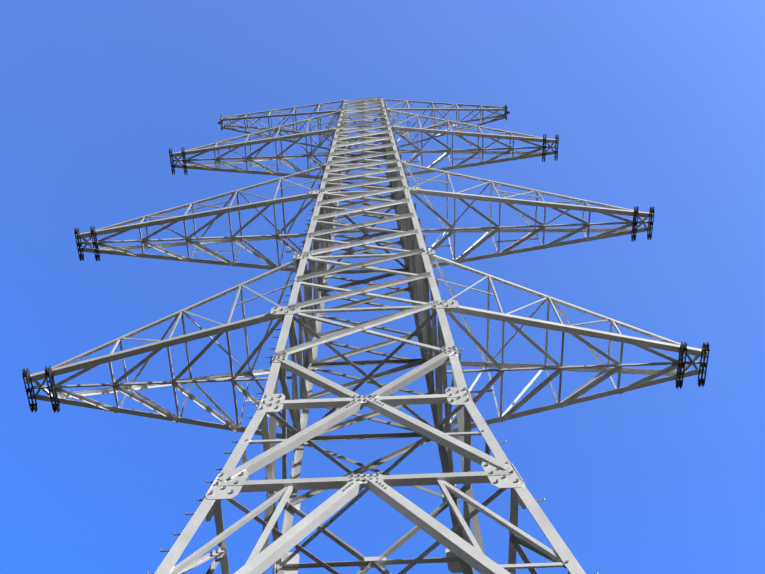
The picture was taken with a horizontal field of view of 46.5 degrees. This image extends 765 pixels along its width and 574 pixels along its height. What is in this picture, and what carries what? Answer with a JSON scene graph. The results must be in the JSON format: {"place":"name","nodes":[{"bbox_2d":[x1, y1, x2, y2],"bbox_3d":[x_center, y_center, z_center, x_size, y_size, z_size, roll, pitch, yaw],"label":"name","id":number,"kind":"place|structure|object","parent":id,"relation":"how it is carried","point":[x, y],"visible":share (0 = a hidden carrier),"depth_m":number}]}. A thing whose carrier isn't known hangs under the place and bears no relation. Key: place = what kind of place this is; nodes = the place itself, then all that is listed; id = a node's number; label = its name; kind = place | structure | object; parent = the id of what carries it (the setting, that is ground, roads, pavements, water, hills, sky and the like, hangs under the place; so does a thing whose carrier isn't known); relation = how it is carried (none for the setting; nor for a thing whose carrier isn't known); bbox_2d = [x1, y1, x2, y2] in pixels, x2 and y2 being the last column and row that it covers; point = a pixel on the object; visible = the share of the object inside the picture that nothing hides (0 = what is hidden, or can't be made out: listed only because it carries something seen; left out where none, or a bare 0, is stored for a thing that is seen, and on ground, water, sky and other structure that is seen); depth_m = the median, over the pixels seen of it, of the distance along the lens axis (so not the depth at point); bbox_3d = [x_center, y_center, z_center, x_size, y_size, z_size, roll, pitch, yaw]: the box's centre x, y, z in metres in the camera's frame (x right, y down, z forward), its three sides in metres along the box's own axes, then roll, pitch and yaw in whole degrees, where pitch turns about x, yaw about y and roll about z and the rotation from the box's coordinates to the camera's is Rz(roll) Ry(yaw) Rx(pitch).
{"place":"outdoors","nodes":[
{"label":"outdoors","id":0,"kind":"place"},
{"bbox_2d":[0,0,764,573],"label":"sky","id":1,"kind":"structure","parent":0,"point":[658,104]},
{"label":"ground","id":2,"kind":"structure","parent":0,"visible":0},
{"bbox_2d":[154,97,585,573],"bbox_3d":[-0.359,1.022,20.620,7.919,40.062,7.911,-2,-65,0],"label":"pylon body","id":3,"kind":"object","parent":2,"relation":"on","point":[463,556],"visible":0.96,"depth_m":16.10},
{"bbox_2d":[25,99,707,438],"bbox_3d":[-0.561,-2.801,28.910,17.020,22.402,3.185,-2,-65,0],"label":"crossarms","id":4,"kind":"object","parent":3,"relation":"attached to","point":[574,330],"visible":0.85,"depth_m":25.91},
{"bbox_2d":[22,104,709,412],"bbox_3d":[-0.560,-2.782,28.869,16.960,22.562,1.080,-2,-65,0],"label":"insulators","id":5,"kind":"object","parent":4,"relation":"attached to","point":[56,407],"visible":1,"depth_m":18.89},
{"bbox_2d":[146,106,597,573],"bbox_3d":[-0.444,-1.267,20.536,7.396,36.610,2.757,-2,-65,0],"label":"step bolts","id":6,"kind":"object","parent":3,"relation":"attached to","point":[207,481],"visible":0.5,"depth_m":15.19},
{"bbox_2d":[204,98,568,572],"bbox_3d":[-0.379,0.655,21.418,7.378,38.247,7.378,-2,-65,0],"label":"pylon bolts","id":7,"kind":"object","parent":3,"relation":"attached to","point":[352,474],"visible":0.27,"depth_m":14.77}
]}

